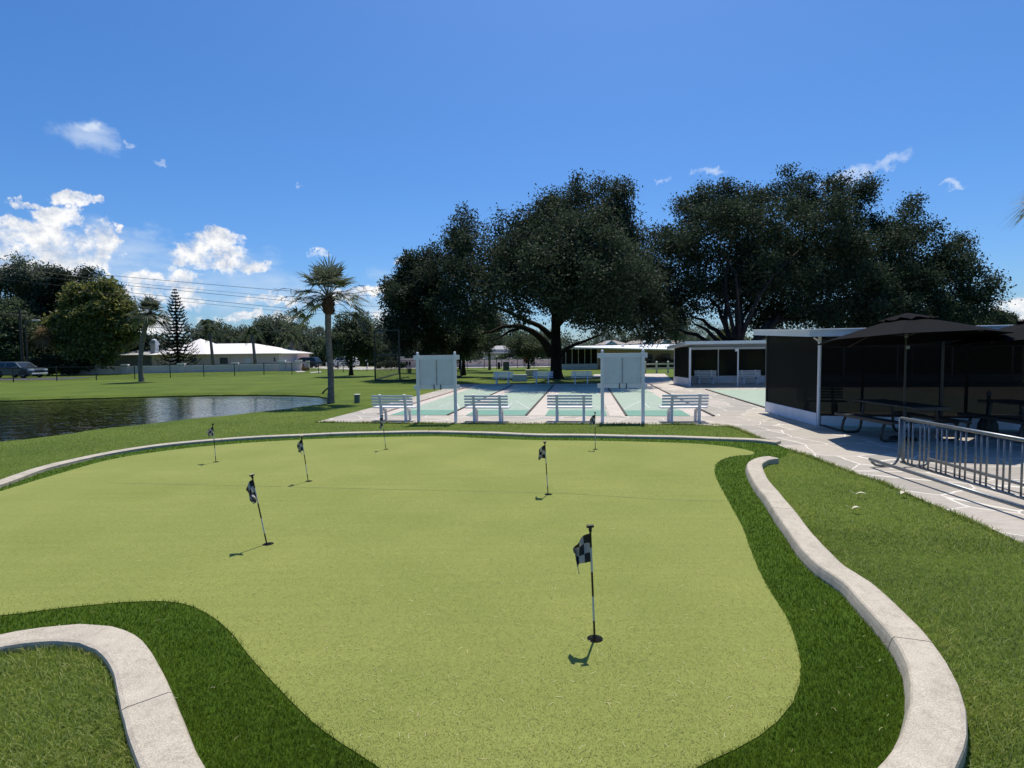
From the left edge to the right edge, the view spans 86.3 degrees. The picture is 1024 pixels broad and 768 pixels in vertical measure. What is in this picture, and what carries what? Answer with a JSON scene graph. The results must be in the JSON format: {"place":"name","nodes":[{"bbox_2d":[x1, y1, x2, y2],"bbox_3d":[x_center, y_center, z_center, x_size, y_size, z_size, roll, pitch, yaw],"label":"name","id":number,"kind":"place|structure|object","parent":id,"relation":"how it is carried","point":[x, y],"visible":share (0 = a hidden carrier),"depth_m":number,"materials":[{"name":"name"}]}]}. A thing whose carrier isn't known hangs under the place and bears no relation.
{"place":"outdoors","nodes":[
{"label":"outdoors","id":0,"kind":"place"},
{"bbox_2d":[30,326,53,350],"bbox_3d":[-53.803,-5.284,62.716,3.024,3.036,2.992,-1,3,0],"label":"dead palm skirt","id":1,"kind":"object","parent":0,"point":[45,339],"visible":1,"depth_m":62.41,"materials":[{"name":"brown plant"}]},
{"bbox_2d":[0,395,326,441],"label":"pond water","id":2,"kind":"structure","parent":0,"point":[24,420],"depth_m":21.97,"materials":[{"name":"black liquid"}]},
{"bbox_2d":[0,392,341,403],"bbox_3d":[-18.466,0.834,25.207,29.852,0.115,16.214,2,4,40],"label":"grass bank","id":3,"kind":"structure","parent":0,"point":[337,397],"depth_m":29.13,"materials":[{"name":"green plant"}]},
{"bbox_2d":[3,273,379,306],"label":"power line","id":4,"kind":"object","parent":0,"point":[167,289],"visible":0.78,"depth_m":68.63,"materials":[{"name":"black metal"}]},
{"bbox_2d":[0,265,383,296],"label":"power line","id":5,"kind":"object","parent":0,"point":[164,280],"visible":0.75,"depth_m":68.43,"materials":[{"name":"black metal"}]},
{"bbox_2d":[482,346,514,359],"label":"house","id":6,"kind":"structure","parent":0,"point":[500,351],"depth_m":95.83,"materials":[{"name":"grey"}]},
{"bbox_2d":[0,364,1023,767],"bbox_3d":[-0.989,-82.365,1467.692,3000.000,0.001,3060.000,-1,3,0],"label":"lawn ground","id":7,"kind":"structure","parent":0,"point":[364,384],"depth_m":12.29,"materials":[{"name":"green plant"}]},
{"bbox_2d":[9,309,29,361],"bbox_3d":[-55.501,-4.649,61.797,0.312,7.719,2.039,0,3,5],"label":"utility pole","id":8,"kind":"object","parent":7,"relation":"on","point":[21,337],"visible":0.76,"depth_m":61.68,"materials":[{"name":"brown wood"}]},
{"bbox_2d":[0,294,62,361],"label":"oak tree","id":9,"kind":"object","parent":7,"relation":"on","point":[10,351],"visible":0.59,"depth_m":67.40,"materials":[{"name":"green plant"}]},
{"bbox_2d":[0,251,65,302],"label":"oak tree","id":10,"kind":"object","parent":7,"relation":"on","point":[8,288],"visible":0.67,"depth_m":72.48,"materials":[{"name":"green plant"}]},
{"bbox_2d":[0,377,91,379],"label":"parking pad","id":11,"kind":"object","parent":7,"relation":"on","point":[60,378],"visible":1,"depth_m":53.63,"materials":[{"name":"concrete"}]},
{"bbox_2d":[0,362,47,377],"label":"parked car","id":12,"kind":"object","parent":11,"relation":"on","point":[8,366],"visible":0.77,"depth_m":55.34,"materials":[{"name":"blue paint"}]},
{"bbox_2d":[1,337,111,372],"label":"understory tree","id":13,"kind":"object","parent":7,"relation":"on","point":[51,351],"visible":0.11,"depth_m":69.33,"materials":[{"name":"green plant"}]},
{"bbox_2d":[24,353,93,374],"bbox_3d":[-53.711,-2.154,64.060,8.351,3.135,3.184,-1,3,0],"label":"hedge","id":14,"kind":"object","parent":7,"relation":"on","point":[47,360],"visible":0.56,"depth_m":63.52,"materials":[{"name":"green plant"}]},
{"bbox_2d":[0,643,135,767],"bbox_3d":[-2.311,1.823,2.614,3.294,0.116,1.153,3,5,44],"label":"lawn grass","id":15,"kind":"structure","parent":7,"relation":"on","point":[73,739],"depth_m":2.97,"materials":[{"name":"green plant"}]},
{"bbox_2d":[16,262,140,350],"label":"oak tree","id":16,"kind":"object","parent":7,"relation":"on","point":[48,296],"visible":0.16,"depth_m":73.40,"materials":[{"name":"green plant"}]},
{"bbox_2d":[37,269,149,369],"bbox_3d":[-50.049,-7.398,65.549,12.588,12.646,8.117,-1,3,0],"label":"tree","id":17,"kind":"object","parent":7,"relation":"on","point":[94,327],"visible":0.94,"depth_m":63.76,"materials":[{"name":"green plant"}]},
{"bbox_2d":[0,624,204,767],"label":"kerb strip","id":18,"kind":"object","parent":7,"relation":"on","point":[157,735],"visible":0.86,"depth_m":3.15,"materials":[{"name":"concrete"}]},
{"bbox_2d":[110,339,175,365],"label":"grey house","id":19,"kind":"structure","parent":7,"relation":"on","point":[131,359],"depth_m":81.39,"materials":[{"name":"grey paint"}]},
{"bbox_2d":[121,292,174,381],"bbox_3d":[-29.060,-3.717,44.015,3.608,7.287,3.562,-1,3,0],"label":"fan palm","id":20,"kind":"object","parent":7,"relation":"on","point":[151,317],"visible":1,"depth_m":43.99,"materials":[{"name":"green plant"}]},
{"bbox_2d":[60,363,278,374],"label":"boundary wall","id":21,"kind":"structure","parent":7,"relation":"on","point":[195,368],"depth_m":68.05,"materials":[{"name":"grey paint"}]},
{"bbox_2d":[155,289,201,365],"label":"norfolk pine","id":22,"kind":"object","parent":7,"relation":"on","point":[177,343],"visible":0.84,"depth_m":73.76,"materials":[{"name":"green plant"}]},
{"bbox_2d":[124,326,239,352],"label":"thicket","id":23,"kind":"object","parent":7,"relation":"on","point":[216,340],"visible":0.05,"depth_m":86.50,"materials":[{"name":"green plant"}]},
{"bbox_2d":[181,318,220,342],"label":"background tree","id":24,"kind":"object","parent":7,"relation":"on","point":[196,332],"visible":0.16,"depth_m":104.03,"materials":[{"name":"green plant"}]},
{"bbox_2d":[0,360,415,381],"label":"chain link fence","id":25,"kind":"object","parent":7,"relation":"on","point":[56,367],"visible":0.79,"depth_m":51.50,"materials":[{"name":"black metal"}]},
{"bbox_2d":[196,325,222,363],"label":"feather palm","id":26,"kind":"object","parent":7,"relation":"on","point":[208,328],"visible":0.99,"depth_m":75.64,"materials":[{"name":"green plant"}]},
{"bbox_2d":[146,339,312,365],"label":"white roof house","id":27,"kind":"structure","parent":7,"relation":"on","point":[239,353],"depth_m":79.94,"materials":[{"name":"tile"}]},
{"bbox_2d":[240,327,267,362],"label":"feather palm","id":28,"kind":"object","parent":7,"relation":"on","point":[251,331],"visible":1,"depth_m":76.14,"materials":[{"name":"green plant"}]},
{"bbox_2d":[236,320,280,346],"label":"background tree","id":29,"kind":"object","parent":7,"relation":"on","point":[260,326],"visible":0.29,"depth_m":108.70,"materials":[{"name":"green plant"}]},
{"bbox_2d":[255,310,290,347],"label":"background tree","id":30,"kind":"object","parent":7,"relation":"on","point":[277,324],"visible":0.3,"depth_m":110.37,"materials":[{"name":"green plant"}]},
{"bbox_2d":[278,360,301,370],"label":"end wall","id":31,"kind":"structure","parent":7,"relation":"on","point":[288,364],"depth_m":69.66,"materials":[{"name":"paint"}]},
{"bbox_2d":[267,321,313,351],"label":"background tree","id":32,"kind":"object","parent":7,"relation":"on","point":[285,332],"visible":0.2,"depth_m":104.43,"materials":[{"name":"green plant"}]},
{"bbox_2d":[281,333,304,351],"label":"feather palm","id":33,"kind":"object","parent":7,"relation":"on","point":[290,338],"visible":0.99,"depth_m":89.44,"materials":[{"name":"green plant"}]},
{"bbox_2d":[282,325,324,356],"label":"background tree","id":34,"kind":"object","parent":7,"relation":"on","point":[317,331],"visible":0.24,"depth_m":102.62,"materials":[{"name":"green plant"}]},
{"bbox_2d":[309,333,335,365],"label":"background tree","id":35,"kind":"object","parent":7,"relation":"on","point":[322,358],"visible":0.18,"depth_m":96.52,"materials":[{"name":"green plant"}]},
{"bbox_2d":[271,253,380,403],"bbox_3d":[-7.416,-2.213,22.294,3.841,6.245,3.593,3,5,44],"label":"fan palm","id":36,"kind":"object","parent":7,"relation":"on","point":[328,275],"visible":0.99,"depth_m":22.18,"materials":[{"name":"green plant"}]},
{"bbox_2d":[315,308,380,374],"bbox_3d":[-14.667,-3.783,50.024,5.791,6.363,5.511,2,5,44],"label":"oak","id":37,"kind":"object","parent":7,"relation":"on","point":[351,340],"visible":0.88,"depth_m":48.75,"materials":[{"name":"green plant"}]},
{"bbox_2d":[333,352,400,365],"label":"hedge","id":38,"kind":"object","parent":7,"relation":"on","point":[379,360],"visible":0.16,"depth_m":91.50,"materials":[{"name":"green plant"}]},
{"bbox_2d":[359,312,388,359],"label":"background tree","id":39,"kind":"object","parent":7,"relation":"on","point":[375,319],"visible":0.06,"depth_m":99.06,"materials":[{"name":"plant"}]},
{"bbox_2d":[0,406,750,456],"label":"lawn grass","id":40,"kind":"structure","parent":7,"relation":"on","point":[353,429],"depth_m":14.30,"materials":[{"name":"green plant"}]},
{"bbox_2d":[0,430,780,486],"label":"kerb strip","id":41,"kind":"object","parent":7,"relation":"on","point":[7,481],"visible":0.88,"depth_m":12.51,"materials":[{"name":"concrete"}]},
{"bbox_2d":[0,436,800,767],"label":"putting green","id":42,"kind":"object","parent":7,"relation":"on","point":[122,486],"visible":1,"depth_m":4.87,"materials":[{"name":"green plant"}]},
{"bbox_2d":[0,442,792,767],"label":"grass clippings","id":43,"kind":"object","parent":42,"relation":"on","point":[490,664],"depth_m":3.65,"materials":[{"name":"green plant"}]},
{"bbox_2d":[0,470,800,767],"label":"putting nap","id":44,"kind":"object","parent":42,"relation":"on","point":[637,566],"visible":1,"depth_m":3.70,"materials":[{"name":"green plant"}]},
{"bbox_2d":[587,635,602,642],"bbox_3d":[0.579,1.825,3.803,0.112,0.106,0.112,-1,3,0],"label":"hole cup","id":45,"kind":"object","parent":42,"relation":"in","point":[598,637],"visible":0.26,"depth_m":3.85,"materials":[{"name":"plastic"}]},
{"bbox_2d":[573,524,595,642],"bbox_3d":[0.513,1.417,3.778,0.143,0.887,0.154,-3,2,-9],"label":"golf flag","id":46,"kind":"object","parent":45,"relation":"in","point":[582,549],"visible":0.98,"depth_m":3.78,"materials":[{"name":"black fabric"}]},
{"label":"hole cup","id":47,"kind":"structure","parent":42,"relation":"in","visible":0},
{"bbox_2d":[246,473,267,545],"bbox_3d":[-2.665,1.367,5.732,0.148,0.853,0.100,-6,6,39],"label":"golf flag","id":48,"kind":"object","parent":47,"relation":"in","point":[251,491],"visible":1,"depth_m":5.72,"materials":[{"name":"black fabric"}]},
{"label":"hole cup","id":49,"kind":"structure","parent":42,"relation":"in","visible":0},
{"bbox_2d":[538,441,548,494],"bbox_3d":[0.443,1.221,7.660,0.132,0.837,0.171,-4,2,-6],"label":"golf flag","id":50,"kind":"object","parent":49,"relation":"in","point":[542,451],"visible":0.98,"depth_m":7.66,"materials":[{"name":"black fabric"}]},
{"bbox_2d":[374,243,458,366],"bbox_3d":[-8.111,-5.839,43.802,8.533,11.024,7.732,3,5,44],"label":"oak tree","id":51,"kind":"object","parent":7,"relation":"on","point":[403,295],"visible":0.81,"depth_m":41.87,"materials":[{"name":"green plant"}]},
{"bbox_2d":[373,329,461,381],"bbox_3d":[-7.645,-2.516,47.454,6.541,3.860,15.652,-1,3,-4],"label":"tall chain fence","id":52,"kind":"object","parent":7,"relation":"on","point":[392,355],"visible":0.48,"depth_m":41.12,"materials":[{"name":"black metal"}]},
{"bbox_2d":[313,366,549,369],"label":"drive","id":53,"kind":"structure","parent":7,"relation":"on","point":[356,368],"depth_m":77.48,"materials":[{"name":"concrete"}]},
{"bbox_2d":[294,357,321,367],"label":"parked car","id":54,"kind":"object","parent":53,"relation":"on","point":[311,359],"visible":0.37,"depth_m":85.02,"materials":[{"name":"blue paint"}]},
{"bbox_2d":[0,433,904,767],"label":"fringe turf","id":55,"kind":"structure","parent":7,"relation":"on","point":[868,708],"depth_m":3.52,"materials":[{"name":"green plant"}]},
{"bbox_2d":[438,323,499,374],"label":"young tree","id":56,"kind":"object","parent":7,"relation":"on","point":[465,351],"visible":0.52,"depth_m":45.63,"materials":[{"name":"green plant"}]},
{"bbox_2d":[468,300,514,369],"bbox_3d":[-1.708,-5.091,58.865,5.512,7.649,8.573,1,4,21],"label":"tall tree","id":57,"kind":"object","parent":7,"relation":"on","point":[497,323],"visible":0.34,"depth_m":56.59,"materials":[{"name":"green plant"}]},
{"bbox_2d":[457,357,550,366],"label":"boundary wall","id":58,"kind":"structure","parent":7,"relation":"on","point":[542,363],"depth_m":78.54,"materials":[{"name":"paint"}]},
{"bbox_2d":[461,358,548,368],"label":"chain link fence","id":59,"kind":"object","parent":7,"relation":"on","point":[504,361],"visible":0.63,"depth_m":70.45,"materials":[{"name":"black metal"}]},
{"bbox_2d":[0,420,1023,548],"bbox_3d":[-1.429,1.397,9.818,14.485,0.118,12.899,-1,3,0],"label":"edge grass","id":60,"kind":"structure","parent":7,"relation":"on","point":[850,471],"depth_m":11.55,"materials":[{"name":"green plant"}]},
{"bbox_2d":[503,330,550,368],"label":"young tree","id":61,"kind":"object","parent":7,"relation":"on","point":[528,346],"visible":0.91,"depth_m":61.17,"materials":[{"name":"green plant"}]},
{"bbox_2d":[413,167,692,378],"bbox_3d":[3.321,-7.702,39.428,19.267,14.973,20.824,2,4,37],"label":"oak tree","id":62,"kind":"object","parent":7,"relation":"on","point":[555,259],"visible":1,"depth_m":34.63,"materials":[{"name":"green plant"}]},
{"bbox_2d":[580,328,620,345],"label":"background tree","id":63,"kind":"object","parent":7,"relation":"on","point":[595,340],"visible":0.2,"depth_m":138.44,"materials":[{"name":"green plant"}]},
{"bbox_2d":[561,344,673,369],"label":"clubhouse","id":64,"kind":"structure","parent":7,"relation":"on","point":[584,357],"depth_m":61.95,"materials":[{"name":"paint"}]},
{"bbox_2d":[645,361,673,372],"bbox_3d":[13.595,-1.544,49.365,3.603,1.090,0.195,-1,3,-13],"label":"rail fence","id":65,"kind":"object","parent":7,"relation":"on","point":[667,364],"visible":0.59,"depth_m":49.28,"materials":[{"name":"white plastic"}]},
{"bbox_2d":[651,355,673,367],"bbox_3d":[16.984,-2.335,60.429,3.547,1.761,1.753,-1,3,0],"label":"flowering shrub","id":66,"kind":"object","parent":7,"relation":"on","point":[662,360],"visible":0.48,"depth_m":60.28,"materials":[{"name":"green plant"}]},
{"bbox_2d":[540,324,801,348],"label":"woods","id":67,"kind":"object","parent":7,"relation":"on","point":[720,329],"visible":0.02,"depth_m":167.88,"materials":[{"name":"green plant"}]},
{"bbox_2d":[663,306,697,343],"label":"background tree","id":68,"kind":"object","parent":7,"relation":"on","point":[678,340],"visible":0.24,"depth_m":88.38,"materials":[{"name":"green plant"}]},
{"bbox_2d":[686,319,719,340],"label":"background tree","id":69,"kind":"object","parent":7,"relation":"on","point":[709,338],"visible":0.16,"depth_m":138.19,"materials":[{"name":"plant"}]},
{"bbox_2d":[638,161,1021,340],"bbox_3d":[24.041,-9.472,45.334,32.113,17.332,17.623,-1,3,-14],"label":"live oak","id":70,"kind":"object","parent":7,"relation":"on","point":[889,280],"visible":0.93,"depth_m":40.63,"materials":[{"name":"green plant"}]},
{"bbox_2d":[745,456,967,767],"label":"kerb strip","id":71,"kind":"object","parent":7,"relation":"on","point":[934,731],"visible":0.94,"depth_m":3.41,"materials":[{"name":"concrete"}]},
{"bbox_2d":[808,524,1023,767],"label":"lawn grass","id":72,"kind":"structure","parent":7,"relation":"on","point":[1004,742],"depth_m":3.97,"materials":[{"name":"green plant"}]},
{"bbox_2d":[981,305,1015,324],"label":"background tree","id":73,"kind":"object","parent":7,"relation":"on","point":[1005,319],"visible":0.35,"depth_m":93.23,"materials":[{"name":"green plant"}]},
{"bbox_2d":[997,188,1023,226],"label":"fan palm","id":74,"kind":"object","parent":7,"relation":"on","point":[1018,216],"visible":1,"depth_m":20.87,"materials":[{"name":"green plant"}]},
{"bbox_2d":[645,374,683,389],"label":"path","id":75,"kind":"structure","parent":0,"point":[663,381],"depth_m":34.44,"materials":[{"name":"concrete"}]},
{"bbox_2d":[318,383,1023,541],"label":"patio","id":76,"kind":"structure","parent":0,"point":[855,451],"depth_m":11.19,"materials":[{"name":"beige concrete"}]},
{"bbox_2d":[371,394,416,421],"bbox_3d":[-3.505,0.696,16.277,1.290,0.809,0.542,0,3,9],"label":"park bench","id":77,"kind":"object","parent":76,"relation":"on","point":[381,406],"visible":0.96,"depth_m":16.09,"materials":[{"name":"white plastic"}]},
{"bbox_2d":[379,385,479,414],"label":"lane walk","id":78,"kind":"structure","parent":76,"relation":"on","point":[421,403],"depth_m":23.59,"materials":[{"name":"concrete"}]},
{"bbox_2d":[413,352,459,421],"bbox_3d":[-2.166,0.099,15.713,1.329,2.050,0.113,-1,3,1],"label":"scoreboard","id":79,"kind":"object","parent":76,"relation":"on","point":[434,372],"visible":0.92,"depth_m":15.71,"materials":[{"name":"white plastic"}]},
{"bbox_2d":[391,385,509,414],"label":"court lane","id":80,"kind":"structure","parent":76,"relation":"on","point":[443,406],"depth_m":22.06,"materials":[{"name":"paint"}]},
{"bbox_2d":[451,385,520,414],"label":"lane walk","id":81,"kind":"structure","parent":76,"relation":"on","point":[464,411],"depth_m":22.81,"materials":[{"name":"concrete"}]},
{"bbox_2d":[464,394,510,421],"bbox_3d":[-0.717,0.688,15.841,1.290,0.809,0.542,0,3,9],"label":"park bench","id":82,"kind":"object","parent":76,"relation":"on","point":[499,406],"visible":0.99,"depth_m":15.66,"materials":[{"name":"white paint"}]},
{"bbox_2d":[493,371,512,383],"bbox_3d":[-0.576,-0.386,34.490,1.290,0.809,0.542,0,3,8],"label":"park bench","id":83,"kind":"object","parent":76,"relation":"on","point":[508,373],"visible":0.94,"depth_m":34.62,"materials":[{"name":"white paint"}]},
{"bbox_2d":[467,385,551,415],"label":"court lane","id":84,"kind":"structure","parent":76,"relation":"on","point":[522,399],"depth_m":22.66,"materials":[{"name":"paint"}]},
{"bbox_2d":[527,385,563,415],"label":"lane walk","id":85,"kind":"structure","parent":76,"relation":"on","point":[540,409],"depth_m":20.76,"materials":[{"name":"concrete"}]},
{"bbox_2d":[547,394,592,421],"bbox_3d":[1.654,0.670,15.647,1.290,0.809,0.542,0,3,8],"label":"park bench","id":86,"kind":"object","parent":76,"relation":"on","point":[583,404],"visible":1,"depth_m":15.45,"materials":[{"name":"white paint"}]},
{"bbox_2d":[545,385,606,415],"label":"court lane","id":87,"kind":"structure","parent":76,"relation":"on","point":[592,390],"depth_m":22.22,"materials":[{"name":"paint"}]},
{"bbox_2d":[571,371,591,383],"bbox_3d":[4.299,-0.402,33.753,1.290,0.809,0.542,0,3,8],"label":"park bench","id":88,"kind":"object","parent":76,"relation":"on","point":[575,374],"visible":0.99,"depth_m":33.87,"materials":[{"name":"white paint"}]},
{"bbox_2d":[599,388,624,415],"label":"lane walk","id":89,"kind":"structure","parent":76,"relation":"on","point":[613,407],"depth_m":20.08,"materials":[{"name":"concrete"}]},
{"bbox_2d":[597,349,646,421],"bbox_3d":[3.099,0.060,15.305,1.386,2.050,0.113,0,3,4],"label":"scoreboard","id":90,"kind":"object","parent":76,"relation":"on","point":[617,369],"visible":0.99,"depth_m":15.30,"materials":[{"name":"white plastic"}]},
{"bbox_2d":[609,388,689,415],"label":"court lane","id":91,"kind":"structure","parent":76,"relation":"on","point":[629,400],"depth_m":20.75,"materials":[{"name":"paint"}]},
{"bbox_2d":[645,385,710,415],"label":"lane walk","id":92,"kind":"structure","parent":76,"relation":"on","point":[660,393],"depth_m":23.20,"materials":[{"name":"concrete"}]},
{"bbox_2d":[658,393,708,421],"bbox_3d":[4.791,0.654,15.270,1.290,0.809,0.542,-1,3,2],"label":"park bench","id":93,"kind":"object","parent":76,"relation":"on","point":[682,401],"visible":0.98,"depth_m":15.08,"materials":[{"name":"white paint"}]},
{"bbox_2d":[667,340,765,385],"bbox_3d":[19.255,-1.233,30.490,20.108,2.500,3.520,0,3,7],"label":"open shelter","id":94,"kind":"object","parent":76,"relation":"on","point":[727,361],"visible":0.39,"depth_m":32.58,"materials":[{"name":"paint"}]},
{"bbox_2d":[694,370,716,383],"bbox_3d":[11.459,-0.412,32.258,1.290,0.809,0.542,0,3,7],"label":"park bench","id":95,"kind":"object","parent":94,"relation":"on","point":[698,372],"visible":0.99,"depth_m":32.39,"materials":[{"name":"white paint"}]},
{"bbox_2d":[738,370,761,383],"bbox_3d":[13.853,-0.412,31.758,1.290,0.809,0.542,0,3,7],"label":"park bench","id":96,"kind":"object","parent":94,"relation":"on","point":[756,376],"visible":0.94,"depth_m":31.87,"materials":[{"name":"white paint"}]},
{"bbox_2d":[705,389,840,430],"bbox_3d":[8.870,0.697,20.410,0.100,0.030,14.619,0,3,8],"label":"lane edging","id":97,"kind":"object","parent":76,"relation":"on","point":[830,427],"visible":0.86,"depth_m":20.04,"materials":[{"name":"grey concrete"}]},
{"bbox_2d":[709,389,1018,431],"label":"court lane","id":98,"kind":"structure","parent":76,"relation":"on","point":[756,396],"depth_m":21.73,"materials":[{"name":"concrete"}]},
{"bbox_2d":[752,325,1023,429],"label":"screened pavilion","id":99,"kind":"structure","parent":76,"relation":"on","point":[809,380],"depth_m":13.74,"materials":[{"name":"paint"}]},
{"bbox_2d":[834,399,971,441],"bbox_3d":[8.630,0.805,12.222,1.737,0.766,1.950,-1,3,-1],"label":"picnic table","id":100,"kind":"object","parent":76,"relation":"on","point":[936,418],"visible":0.88,"depth_m":11.91,"materials":[{"name":"metal"}]},
{"bbox_2d":[817,313,1012,441],"bbox_3d":[8.469,-0.155,11.767,3.146,2.731,3.146,-3,4,-29],"label":"patio umbrella","id":101,"kind":"object","parent":76,"relation":"on","point":[907,328],"visible":0.93,"depth_m":11.53,"materials":[{"name":"black fabric"}]},
{"bbox_2d":[868,417,1023,509],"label":"bike rack","id":102,"kind":"object","parent":76,"relation":"on","point":[902,433],"visible":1,"depth_m":7.82,"materials":[{"name":"metal"}]},
{"bbox_2d":[945,320,1023,346],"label":"patio umbrella","id":103,"kind":"object","parent":76,"relation":"on","point":[1016,337],"visible":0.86,"depth_m":11.45,"materials":[{"name":"black fabric"}]},
{"bbox_2d":[976,391,998,432],"bbox_3d":[11.154,0.646,12.789,0.400,0.950,0.394,-1,3,0],"label":"ash stand","id":104,"kind":"object","parent":76,"relation":"on","point":[993,426],"visible":0.71,"depth_m":12.72,"materials":[{"name":"metal"}]},
{"bbox_2d":[957,399,1023,442],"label":"picnic table","id":105,"kind":"object","parent":76,"relation":"on","point":[1000,418],"visible":0.87,"depth_m":12.37,"materials":[{"name":"metal"}]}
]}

